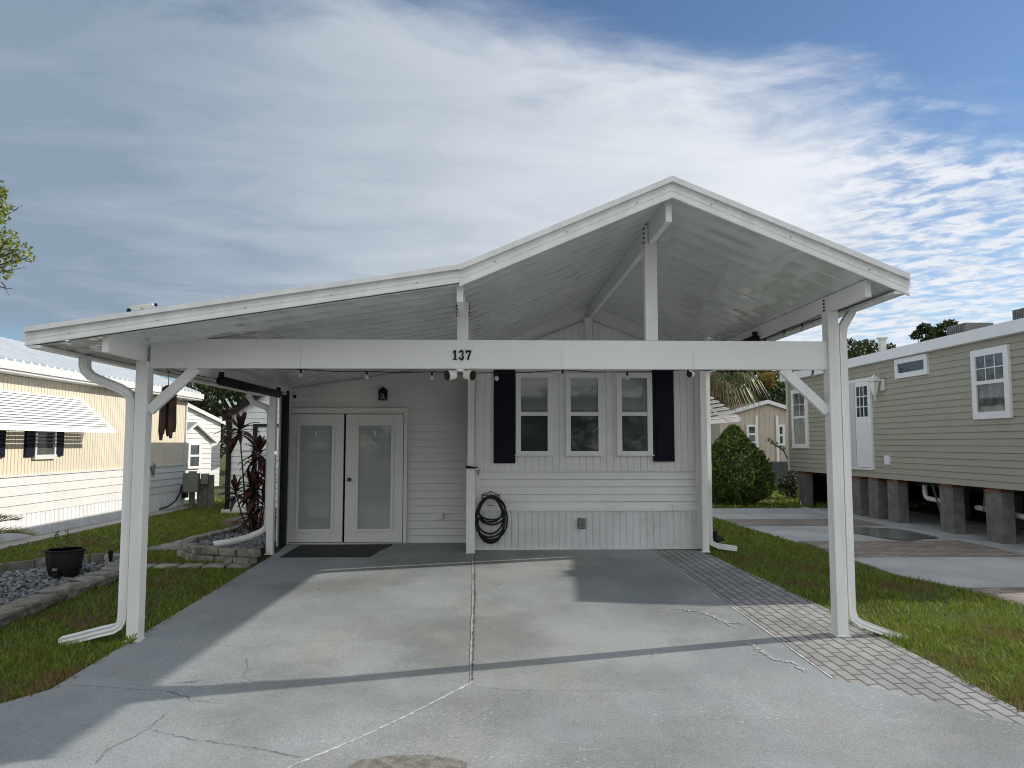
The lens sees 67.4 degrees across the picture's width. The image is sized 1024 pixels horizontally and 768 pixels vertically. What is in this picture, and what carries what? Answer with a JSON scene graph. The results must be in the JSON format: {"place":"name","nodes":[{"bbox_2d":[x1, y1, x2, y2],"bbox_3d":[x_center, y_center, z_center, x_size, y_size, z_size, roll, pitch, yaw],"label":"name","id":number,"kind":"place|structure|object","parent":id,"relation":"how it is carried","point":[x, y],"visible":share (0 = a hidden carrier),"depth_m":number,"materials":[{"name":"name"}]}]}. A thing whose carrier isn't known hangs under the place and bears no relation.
{"place":"outdoors","nodes":[
{"label":"outdoors","id":0,"kind":"place"},
{"bbox_2d":[147,539,251,568],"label":"garden path","id":1,"kind":"structure","parent":0,"point":[173,545],"depth_m":10.61,"materials":[{"name":"stone"}]},
{"bbox_2d":[185,422,216,499],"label":"storage shed","id":2,"kind":"structure","parent":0,"point":[200,439],"depth_m":22.94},
{"bbox_2d":[187,443,200,468],"bbox_3d":[-9.427,2.127,22.784,0.050,0.760,0.460,-2,-5,26],"label":"window","id":3,"kind":"structure","parent":2,"relation":"in","point":[194,449],"depth_m":22.77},
{"bbox_2d":[180,399,225,485],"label":"white house","id":4,"kind":"structure","parent":0,"point":[210,423],"depth_m":29.81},
{"bbox_2d":[195,525,275,548],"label":"gravel","id":5,"kind":"structure","parent":0,"point":[259,542],"depth_m":12.03,"materials":[{"name":"gravel"}]},
{"bbox_2d":[213,526,265,546],"bbox_3d":[-4.015,2.227,11.447,0.814,0.377,0.105,2,-5,-28],"label":"drain pipe","id":6,"kind":"object","parent":5,"relation":"on","point":[240,539],"visible":0.77,"depth_m":11.38,"materials":[{"name":"white plastic"}]},
{"bbox_2d":[213,409,277,532],"bbox_3d":[-4.577,1.605,13.346,1.220,2.347,0.905,0,-4,-2],"label":"red leaf plant","id":7,"kind":"object","parent":5,"relation":"on","point":[254,479],"visible":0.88,"depth_m":13.30,"materials":[{"name":"plant"}]},
{"bbox_2d":[0,543,1023,767],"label":"driveway","id":8,"kind":"structure","parent":0,"point":[448,678],"depth_m":5.95,"materials":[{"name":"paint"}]},
{"bbox_2d":[123,633,137,643],"bbox_3d":[-3.491,2.332,7.037,0.136,0.101,0.098,0,-4,-2],"label":"weed","id":9,"kind":"object","parent":8,"relation":"on","point":[130,640],"visible":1,"depth_m":7.03,"materials":[{"name":"green plant"}]},
{"bbox_2d":[281,544,391,556],"bbox_3d":[-2.642,2.545,11.741,1.474,0.039,1.149,0,-4,-2],"label":"door mat","id":10,"kind":"object","parent":8,"relation":"on","point":[365,550],"depth_m":11.69,"materials":[{"name":"black rubber"}]},
{"bbox_2d":[23,176,910,645],"bbox_3d":[-0.278,0.529,9.747,7.951,4.235,6.475,0,-4,-2],"label":"carport","id":11,"kind":"object","parent":8,"relation":"on","point":[705,278],"visible":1,"depth_m":7.43,"materials":[{"name":"white metal"}]},
{"bbox_2d":[126,303,157,311],"bbox_3d":[-3.561,-0.624,7.384,0.294,0.312,0.160,0,-4,-2],"label":"roof antenna","id":12,"kind":"object","parent":11,"relation":"on","point":[142,307],"visible":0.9,"depth_m":7.37,"materials":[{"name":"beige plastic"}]},
{"bbox_2d":[158,368,176,439],"bbox_3d":[-3.376,0.178,7.531,0.165,0.750,0.135,0,-4,-2],"label":"wind chime","id":13,"kind":"object","parent":11,"relation":"hanging from","point":[167,416],"visible":0.67,"depth_m":7.48,"materials":[{"name":"wood"}]},
{"bbox_2d":[216,372,281,397],"bbox_3d":[-3.445,0.032,10.227,0.110,0.154,2.500,0,-4,-2],"label":"roller shade","id":14,"kind":"object","parent":11,"relation":"attached to","point":[221,379],"visible":1,"depth_m":9.81,"materials":[{"name":"fabric"}]},
{"bbox_2d":[444,369,475,379],"bbox_3d":[-0.503,-0.090,7.441,0.307,0.115,0.143,0,-4,-2],"label":"floodlight","id":15,"kind":"object","parent":11,"relation":"attached to","point":[467,374],"visible":1,"depth_m":7.41,"materials":[{"name":"beige plastic"}]},
{"bbox_2d":[170,315,819,392],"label":"string lights","id":16,"kind":"object","parent":11,"relation":"hanging from","point":[496,378],"visible":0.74,"depth_m":7.58,"materials":[{"name":"black plastic"}]},
{"bbox_2d":[741,331,759,340],"bbox_3d":[2.972,-0.496,10.466,0.110,0.154,2.000,0,-4,-2],"label":"ceiling fan","id":17,"kind":"object","parent":11,"relation":"attached to","point":[754,337],"visible":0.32,"depth_m":9.48,"materials":[{"name":"black plastic"}]},
{"bbox_2d":[0,452,1023,711],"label":"lawn ground","id":18,"kind":"structure","parent":0,"point":[974,514],"depth_m":8.82,"materials":[{"name":"plant"}]},
{"bbox_2d":[0,618,9,626],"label":"base stone","id":19,"kind":"object","parent":18,"relation":"on","point":[4,622],"visible":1,"depth_m":7.68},
{"bbox_2d":[0,607,23,619],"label":"flat stone","id":20,"kind":"object","parent":19,"relation":"on","point":[6,612],"visible":1,"depth_m":7.75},
{"bbox_2d":[0,180,35,294],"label":"leaning tree","id":21,"kind":"object","parent":18,"relation":"on","point":[11,252],"visible":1,"depth_m":20.64,"materials":[{"name":"green plant"}]},
{"bbox_2d":[9,610,26,621],"bbox_3d":[-5.198,2.386,7.905,0.254,0.088,0.316,-1,-4,8],"label":"base stone","id":22,"kind":"object","parent":18,"relation":"on","point":[23,613],"visible":0.35,"depth_m":7.92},
{"bbox_2d":[0,600,40,610],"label":"flat stone","id":23,"kind":"object","parent":22,"relation":"on","point":[25,604],"visible":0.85,"depth_m":8.02,"materials":[{"name":"stone"}]},
{"bbox_2d":[5,560,33,570],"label":"edging block","id":24,"kind":"structure","parent":18,"relation":"on","point":[20,565],"depth_m":10.19,"materials":[{"name":"concrete"}]},
{"bbox_2d":[0,513,39,542],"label":"sago palm","id":25,"kind":"object","parent":18,"relation":"on","point":[15,530],"visible":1,"depth_m":7.94,"materials":[{"name":"green plant"}]},
{"bbox_2d":[26,603,45,614],"bbox_3d":[-5.184,2.396,8.217,0.260,0.089,0.342,0,-4,-2],"label":"base stone","id":26,"kind":"object","parent":18,"relation":"on","point":[34,610],"visible":0.39,"depth_m":8.18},
{"bbox_2d":[16,594,57,603],"bbox_3d":[-5.165,2.338,8.348,0.299,0.056,0.315,0,-4,-2],"label":"flat stone","id":27,"kind":"object","parent":26,"relation":"on","point":[43,598],"visible":0.84,"depth_m":8.33,"materials":[{"name":"stone"}]},
{"bbox_2d":[34,558,45,568],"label":"edging block","id":28,"kind":"structure","parent":18,"relation":"on","point":[39,562],"depth_m":10.35,"materials":[{"name":"concrete"}]},
{"bbox_2d":[0,561,105,604],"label":"gravel","id":29,"kind":"structure","parent":18,"relation":"on","point":[40,579],"depth_m":9.52,"materials":[{"name":"gravel"}]},
{"bbox_2d":[44,547,85,579],"bbox_3d":[-5.727,2.296,9.831,0.470,0.360,0.475,0,-4,-2],"label":"barrel planter","id":30,"kind":"object","parent":29,"relation":"on","point":[65,562],"visible":0.97,"depth_m":9.69,"materials":[{"name":"black plastic"}]},
{"bbox_2d":[54,529,74,548],"bbox_3d":[-5.739,1.991,9.862,0.277,0.255,0.123,0,-4,-2],"label":"potted plant","id":31,"kind":"object","parent":30,"relation":"on","point":[65,540],"visible":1,"depth_m":9.86,"materials":[{"name":"green plant"}]},
{"bbox_2d":[108,550,112,562],"bbox_3d":[-5.493,2.395,10.506,0.068,0.250,0.068,0,-4,-2],"label":"solar light","id":32,"kind":"object","parent":29,"relation":"on","point":[110,554],"visible":0.85,"depth_m":10.49,"materials":[{"name":"black plastic"}]},
{"bbox_2d":[44,594,66,606],"bbox_3d":[-5.176,2.408,8.540,0.229,0.089,0.327,-1,-5,12],"label":"base stone","id":33,"kind":"object","parent":18,"relation":"on","point":[60,599],"visible":0.39,"depth_m":8.54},
{"bbox_2d":[35,586,74,596],"bbox_3d":[-5.170,2.342,8.657,0.299,0.069,0.327,-1,-4,9],"label":"flat stone","id":34,"kind":"object","parent":33,"relation":"on","point":[60,591],"visible":0.87,"depth_m":8.61,"materials":[{"name":"stone"}]},
{"bbox_2d":[64,589,82,599],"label":"base stone","id":35,"kind":"object","parent":18,"relation":"on","point":[76,592],"visible":0.38,"depth_m":8.79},
{"bbox_2d":[55,581,90,589],"bbox_3d":[-5.141,2.353,8.975,0.317,0.069,0.323,0,-4,-2],"label":"flat stone","id":36,"kind":"object","parent":35,"relation":"on","point":[78,585],"visible":0.77,"depth_m":8.94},
{"bbox_2d":[83,554,89,563],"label":"edging block","id":37,"kind":"structure","parent":18,"relation":"on","point":[86,558],"depth_m":10.66,"materials":[{"name":"concrete"}]},
{"bbox_2d":[82,584,93,592],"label":"base stone","id":38,"kind":"object","parent":18,"relation":"on","point":[87,588],"visible":0.31,"depth_m":9.17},
{"bbox_2d":[68,576,105,584],"bbox_3d":[-5.127,2.365,9.277,0.310,0.066,0.350,0,-4,-2],"label":"flat stone","id":39,"kind":"object","parent":38,"relation":"on","point":[91,580],"visible":0.86,"depth_m":9.22,"materials":[{"name":"stone"}]},
{"bbox_2d":[0,505,196,549],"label":"kerb strip","id":40,"kind":"object","parent":18,"relation":"on","point":[38,538],"visible":0.22,"depth_m":14.35,"materials":[{"name":"concrete"}]},
{"bbox_2d":[91,553,107,563],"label":"edging block","id":41,"kind":"structure","parent":18,"relation":"on","point":[97,557],"depth_m":10.72,"materials":[{"name":"concrete"}]},
{"bbox_2d":[0,337,203,541],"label":"neighbour house","id":42,"kind":"structure","parent":18,"relation":"on","point":[62,428],"depth_m":14.49,"materials":[{"name":"beige metal"}]},
{"bbox_2d":[31,431,56,459],"bbox_3d":[-8.400,0.827,13.841,0.060,1.050,0.690,0,-4,-2],"label":"window","id":43,"kind":"structure","parent":42,"relation":"in","point":[45,441],"depth_m":13.84,"materials":[{"name":"glass"}]},
{"bbox_2d":[94,578,111,587],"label":"base stone","id":44,"kind":"object","parent":18,"relation":"on","point":[103,583],"visible":0.45,"depth_m":9.43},
{"bbox_2d":[84,571,117,577],"bbox_3d":[-5.135,2.378,9.604,0.297,0.063,0.298,0,-4,5],"label":"flat stone","id":45,"kind":"object","parent":44,"relation":"on","point":[108,574],"visible":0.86,"depth_m":9.53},
{"bbox_2d":[110,573,118,581],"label":"base stone","id":46,"kind":"object","parent":18,"relation":"on","point":[114,578],"visible":0.26,"depth_m":9.64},
{"bbox_2d":[100,566,118,572],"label":"flat stone","id":47,"kind":"object","parent":46,"relation":"on","point":[110,568],"visible":0.42,"depth_m":9.81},
{"bbox_2d":[177,550,187,557],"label":"wall block","id":48,"kind":"structure","parent":18,"relation":"on","point":[180,553],"depth_m":11.27,"materials":[{"name":"concrete"}]},
{"bbox_2d":[180,542,198,550],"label":"wall block","id":49,"kind":"structure","parent":48,"relation":"on","point":[183,546],"depth_m":11.32,"materials":[{"name":"concrete"}]},
{"bbox_2d":[159,471,214,509],"bbox_3d":[-8.243,2.686,19.319,1.370,0.970,0.467,4,-6,-43],"label":"utility pedestal","id":50,"kind":"object","parent":18,"relation":"on","point":[202,487],"visible":0.96,"depth_m":19.56,"materials":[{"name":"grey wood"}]},
{"bbox_2d":[184,552,202,560],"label":"wall block","id":51,"kind":"structure","parent":18,"relation":"on","point":[188,556],"depth_m":11.01,"materials":[{"name":"concrete"}]},
{"bbox_2d":[187,545,205,553],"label":"wall block","id":52,"kind":"structure","parent":51,"relation":"on","point":[194,549],"depth_m":11.04,"materials":[{"name":"concrete"}]},
{"bbox_2d":[197,554,219,561],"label":"wall block","id":53,"kind":"structure","parent":18,"relation":"on","point":[206,557],"depth_m":10.94,"materials":[{"name":"concrete"}]},
{"bbox_2d":[201,546,223,554],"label":"wall block","id":54,"kind":"structure","parent":53,"relation":"on","point":[210,550],"depth_m":10.96,"materials":[{"name":"concrete"}]},
{"bbox_2d":[186,382,246,457],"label":"oak tree","id":55,"kind":"object","parent":18,"relation":"on","point":[217,408],"visible":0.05,"depth_m":40.07,"materials":[{"name":"green plant"}]},
{"bbox_2d":[215,556,236,563],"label":"wall block","id":56,"kind":"structure","parent":18,"relation":"on","point":[225,559],"depth_m":10.84,"materials":[{"name":"concrete"}]},
{"bbox_2d":[219,548,241,556],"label":"wall block","id":57,"kind":"structure","parent":56,"relation":"on","point":[228,552],"depth_m":10.87,"materials":[{"name":"concrete"}]},
{"bbox_2d":[212,533,275,559],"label":"bed soil","id":58,"kind":"structure","parent":18,"relation":"on","point":[262,551],"depth_m":11.57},
{"bbox_2d":[233,557,256,563],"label":"wall block","id":59,"kind":"structure","parent":18,"relation":"on","point":[244,560],"depth_m":10.77,"materials":[{"name":"concrete"}]},
{"bbox_2d":[237,548,260,557],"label":"wall block","id":60,"kind":"structure","parent":59,"relation":"on","point":[248,552],"depth_m":10.79,"materials":[{"name":"concrete"}]},
{"bbox_2d":[221,513,275,526],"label":"boardwalk","id":61,"kind":"structure","parent":18,"relation":"on","point":[229,522],"depth_m":15.29,"materials":[{"name":"brown wood"}]},
{"bbox_2d":[221,395,278,513],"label":"garden shed","id":62,"kind":"structure","parent":18,"relation":"on","point":[254,414],"depth_m":18.33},
{"bbox_2d":[286,306,740,549],"bbox_3d":[-0.255,0.983,16.890,7.530,3.951,10.170,0,-4,-2],"label":"mobile home","id":63,"kind":"object","parent":18,"relation":"on","point":[612,457],"visible":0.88,"depth_m":12.02,"materials":[{"name":"white plastic"}]},
{"bbox_2d":[287,414,343,541],"bbox_3d":[-3.222,1.541,12.617,0.890,2.088,0.055,0,-4,-2],"label":"french door","id":64,"kind":"structure","parent":63,"relation":"in","point":[316,441],"depth_m":12.61,"materials":[{"name":"white glass"}]},
{"bbox_2d":[344,414,403,541],"bbox_3d":[-2.269,1.540,12.617,0.945,2.088,0.114,0,-4,-2],"label":"french door","id":65,"kind":"structure","parent":63,"relation":"in","point":[374,442],"depth_m":12.64,"materials":[{"name":"white glass"}]},
{"bbox_2d":[378,387,387,400],"bbox_3d":[-2.133,0.156,12.700,0.164,0.231,0.183,0,-4,-2],"label":"wall lantern","id":66,"kind":"object","parent":63,"relation":"attached to","point":[383,391],"depth_m":12.66,"materials":[{"name":"black plastic"}]},
{"bbox_2d":[437,512,443,519],"bbox_3d":[-1.181,2.173,12.652,0.110,0.120,0.045,0,-4,-2],"label":"outlet cover","id":67,"kind":"object","parent":63,"relation":"attached to","point":[440,515],"visible":1,"depth_m":12.63,"materials":[{"name":"white plastic"}]},
{"bbox_2d":[482,491,499,505],"bbox_3d":[-0.324,1.752,11.742,0.272,0.232,0.186,0,-4,-2],"label":"hose hanger","id":68,"kind":"object","parent":63,"relation":"attached to","point":[490,494],"visible":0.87,"depth_m":11.78,"materials":[{"name":"black plastic"}]},
{"bbox_2d":[475,495,507,543],"bbox_3d":[-0.324,2.061,11.670,0.534,0.742,0.153,0,-4,-2],"label":"garden hose","id":69,"kind":"object","parent":68,"relation":"hanging from","point":[481,518],"visible":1,"depth_m":11.64,"materials":[{"name":"black rubber"}]},
{"bbox_2d":[515,373,553,455],"bbox_3d":[0.346,0.470,11.941,0.615,1.292,0.070,0,-4,-2],"label":"window","id":70,"kind":"structure","parent":63,"relation":"in","point":[534,391],"depth_m":11.95,"materials":[{"name":"white glass"}]},
{"bbox_2d":[578,518,584,528],"bbox_3d":[1.075,2.150,11.834,0.110,0.160,0.098,0,-4,-2],"label":"outlet box","id":71,"kind":"object","parent":63,"relation":"attached to","point":[581,523],"visible":1,"depth_m":11.80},
{"bbox_2d":[565,373,604,455],"bbox_3d":[1.128,0.472,11.965,0.630,1.292,0.070,0,-4,-2],"label":"window","id":72,"kind":"structure","parent":63,"relation":"in","point":[584,426],"depth_m":11.97,"materials":[{"name":"white glass"}]},
{"bbox_2d":[616,373,654,455],"bbox_3d":[1.913,0.474,11.989,0.600,1.292,0.070,0,-4,-2],"label":"window","id":73,"kind":"structure","parent":63,"relation":"in","point":[634,412],"depth_m":11.99,"materials":[{"name":"white glass"}]},
{"bbox_2d":[713,531,724,548],"bbox_3d":[3.161,2.427,11.901,0.220,0.300,0.160,0,-4,-2],"label":"stake light","id":74,"kind":"object","parent":18,"relation":"on","point":[717,539],"visible":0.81,"depth_m":11.85,"materials":[{"name":"black plastic"}]},
{"bbox_2d":[710,370,777,425],"bbox_3d":[5.757,0.473,23.219,4.473,5.946,4.448,0,-4,-2],"label":"cabbage palm","id":75,"kind":"object","parent":18,"relation":"on","point":[723,387],"visible":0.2,"depth_m":22.36,"materials":[{"name":"green plant"}]},
{"bbox_2d":[711,424,777,504],"bbox_3d":[6.081,2.202,21.065,2.429,2.245,2.298,0,-4,-2],"label":"conical shrub","id":76,"kind":"object","parent":18,"relation":"on","point":[754,487],"visible":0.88,"depth_m":20.42,"materials":[{"name":"green plant"}]},
{"bbox_2d":[731,370,775,403],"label":"blooming tree","id":77,"kind":"object","parent":18,"relation":"on","point":[768,380],"visible":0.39,"depth_m":46.41,"materials":[{"name":"green plant"}]},
{"bbox_2d":[716,370,793,406],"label":"oak tree","id":78,"kind":"object","parent":18,"relation":"on","point":[777,393],"visible":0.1,"depth_m":47.13,"materials":[{"name":"green plant"}]},
{"bbox_2d":[766,438,798,497],"bbox_3d":[8.063,2.500,22.735,1.082,1.832,0.451,0,-4,-2],"label":"gangly plant","id":79,"kind":"object","parent":18,"relation":"on","point":[790,472],"visible":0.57,"depth_m":22.72,"materials":[{"name":"green plant"}]},
{"bbox_2d":[770,462,798,488],"bbox_3d":[10.358,3.291,27.705,2.180,0.980,0.090,0,-4,-2],"label":"wood fence","id":80,"kind":"object","parent":18,"relation":"on","point":[778,468],"visible":0.2,"depth_m":27.65,"materials":[{"name":"wood"}]},
{"bbox_2d":[777,474,798,497],"bbox_3d":[8.360,3.076,22.872,0.923,0.824,0.894,0,-4,-2],"label":"shrub","id":81,"kind":"object","parent":18,"relation":"on","point":[784,486],"visible":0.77,"depth_m":22.79,"materials":[{"name":"green plant"}]},
{"bbox_2d":[798,471,812,504],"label":"block pier","id":82,"kind":"structure","parent":18,"relation":"on","point":[806,488],"depth_m":20.44,"materials":[{"name":"concrete"}]},
{"bbox_2d":[650,549,1023,725],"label":"paver strip","id":83,"kind":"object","parent":18,"relation":"on","point":[800,624],"visible":0.84,"depth_m":7.08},
{"bbox_2d":[852,476,868,515],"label":"block pier","id":84,"kind":"structure","parent":18,"relation":"on","point":[860,498],"depth_m":17.42,"materials":[{"name":"concrete"}]},
{"bbox_2d":[847,338,896,358],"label":"skyline tree","id":85,"kind":"object","parent":18,"relation":"on","point":[860,348],"visible":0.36,"depth_m":40.15,"materials":[{"name":"green plant"}]},
{"bbox_2d":[867,477,887,518],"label":"block pier","id":86,"kind":"structure","parent":18,"relation":"on","point":[878,498],"depth_m":16.62,"materials":[{"name":"concrete"}]},
{"bbox_2d":[886,479,908,522],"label":"block pier","id":87,"kind":"structure","parent":18,"relation":"on","point":[898,508],"depth_m":15.81,"materials":[{"name":"concrete"}]},
{"bbox_2d":[909,319,958,341],"bbox_3d":[20.331,0.629,36.471,4.270,7.751,1.653,2,-5,-20],"label":"skyline tree","id":88,"kind":"object","parent":18,"relation":"on","point":[929,331],"visible":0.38,"depth_m":36.10,"materials":[{"name":"green plant"}]},
{"bbox_2d":[938,484,965,533],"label":"block pier","id":89,"kind":"structure","parent":18,"relation":"on","point":[952,511],"depth_m":13.95,"materials":[{"name":"concrete"}]},
{"bbox_2d":[780,308,1023,519],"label":"sage house","id":90,"kind":"structure","parent":89,"relation":"on","point":[948,408],"depth_m":14.52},
{"bbox_2d":[791,389,808,447],"bbox_3d":[7.740,0.927,20.660,0.058,1.596,1.008,0,-4,-2],"label":"window","id":91,"kind":"structure","parent":90,"relation":"in","point":[799,405],"depth_m":20.67,"materials":[{"name":"white glass"}]},
{"bbox_2d":[855,381,870,467],"bbox_3d":[7.847,0.897,17.147,0.055,1.911,0.651,0,-4,-2],"label":"door","id":92,"kind":"structure","parent":90,"relation":"in","point":[861,388],"depth_m":17.15,"materials":[{"name":"white metal"}]},
{"bbox_2d":[867,375,885,400],"bbox_3d":[7.734,0.076,16.374,0.315,0.560,0.315,0,-4,-2],"label":"porch lantern","id":93,"kind":"object","parent":90,"relation":"attached to","point":[873,380],"visible":1,"depth_m":16.33,"materials":[{"name":"metal"}]},
{"bbox_2d":[894,353,929,378],"bbox_3d":[7.910,-0.343,15.216,0.058,0.399,1.165,0,-4,-2],"label":"window","id":94,"kind":"structure","parent":90,"relation":"in","point":[917,365],"depth_m":15.15,"materials":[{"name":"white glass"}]},
{"bbox_2d":[970,344,1013,419],"bbox_3d":[7.983,-0.014,12.801,0.058,1.186,0.956,0,-4,-2],"label":"window","id":95,"kind":"structure","parent":90,"relation":"in","point":[991,382],"depth_m":12.76,"materials":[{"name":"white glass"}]},
{"bbox_2d":[964,490,969,519],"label":"block pier","id":96,"kind":"structure","parent":18,"relation":"on","point":[967,504],"depth_m":16.75,"materials":[{"name":"concrete"}]},
{"bbox_2d":[984,488,1015,543],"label":"block pier","id":97,"kind":"structure","parent":18,"relation":"on","point":[1000,516],"depth_m":12.63,"materials":[{"name":"concrete"}]},
{"bbox_2d":[1014,495,1023,527],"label":"block pier","id":98,"kind":"structure","parent":18,"relation":"on","point":[1018,503],"depth_m":15.08,"materials":[{"name":"concrete"}]},
{"bbox_2d":[0,0,1023,446],"label":"sky","id":99,"kind":"structure","parent":0,"point":[164,153],"materials":[{"name":"blue"}]},
{"bbox_2d":[711,400,787,485],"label":"beige house","id":100,"kind":"structure","parent":0,"point":[759,427],"depth_m":30.26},
{"bbox_2d":[746,425,757,443],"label":"window","id":101,"kind":"structure","parent":100,"relation":"in","point":[751,430],"depth_m":30.18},
{"bbox_2d":[777,425,784,445],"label":"window","id":102,"kind":"structure","parent":100,"relation":"in","point":[780,428],"depth_m":30.20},
{"bbox_2d":[712,507,1023,606],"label":"neighbour driveway","id":103,"kind":"structure","parent":0,"point":[922,545],"depth_m":12.27,"materials":[{"name":"concrete"}]},
{"bbox_3d":[-4.969,2.556,12.174,0.215,0.105,0.316,0,-4,-2],"label":"wall block","id":104,"kind":"object","parent":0,"visible":0},
{"bbox_2d":[190,534,207,541],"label":"wall block","id":105,"kind":"structure","parent":104,"relation":"on","point":[202,536],"depth_m":12.19,"materials":[{"name":"concrete"}]},
{"bbox_3d":[-4.907,2.604,12.769,0.213,0.102,0.297,0,-4,-2],"label":"wall block","id":106,"kind":"object","parent":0,"visible":0},
{"bbox_2d":[208,530,225,535],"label":"wall block","id":107,"kind":"structure","parent":106,"relation":"on","point":[220,532],"depth_m":12.76,"materials":[{"name":"concrete"}]},
{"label":"wall block","id":108,"kind":"object","parent":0,"visible":0},
{"bbox_2d":[220,528,233,532],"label":"wall block","id":109,"kind":"structure","parent":108,"relation":"on","point":[229,530],"depth_m":13.09,"materials":[{"name":"concrete"}]},
{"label":"base stone","id":110,"kind":"object","parent":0,"visible":0},
{"bbox_2d":[104,562,119,565],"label":"flat stone","id":111,"kind":"object","parent":110,"relation":"on","point":[113,564],"visible":0.37,"depth_m":10.09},
{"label":"base stone","id":112,"kind":"object","parent":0,"visible":0},
{"bbox_2d":[104,553,119,561],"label":"flat stone","id":113,"kind":"object","parent":112,"relation":"on","point":[116,556],"visible":0.47,"depth_m":10.61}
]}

